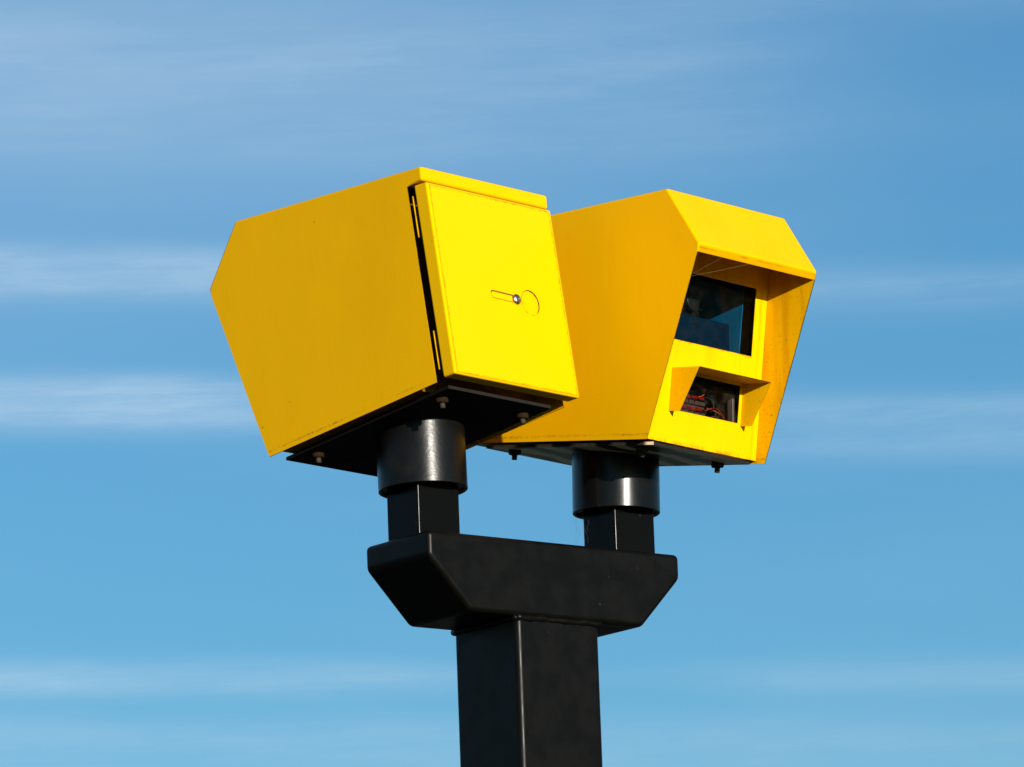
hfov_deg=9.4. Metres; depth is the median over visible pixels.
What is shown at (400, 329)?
traffic camera
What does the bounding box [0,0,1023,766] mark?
sky
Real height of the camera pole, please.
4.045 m
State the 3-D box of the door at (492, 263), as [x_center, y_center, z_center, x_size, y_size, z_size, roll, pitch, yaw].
[-0.030,-0.185,12.690,0.086,0.411,0.373,-15,-18,41]
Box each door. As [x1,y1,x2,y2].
[415,182,578,401]
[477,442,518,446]
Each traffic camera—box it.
[210,167,578,497]
[477,189,815,518]
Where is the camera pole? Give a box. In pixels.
[367,482,677,766]
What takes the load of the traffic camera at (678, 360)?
attached to the camera pole

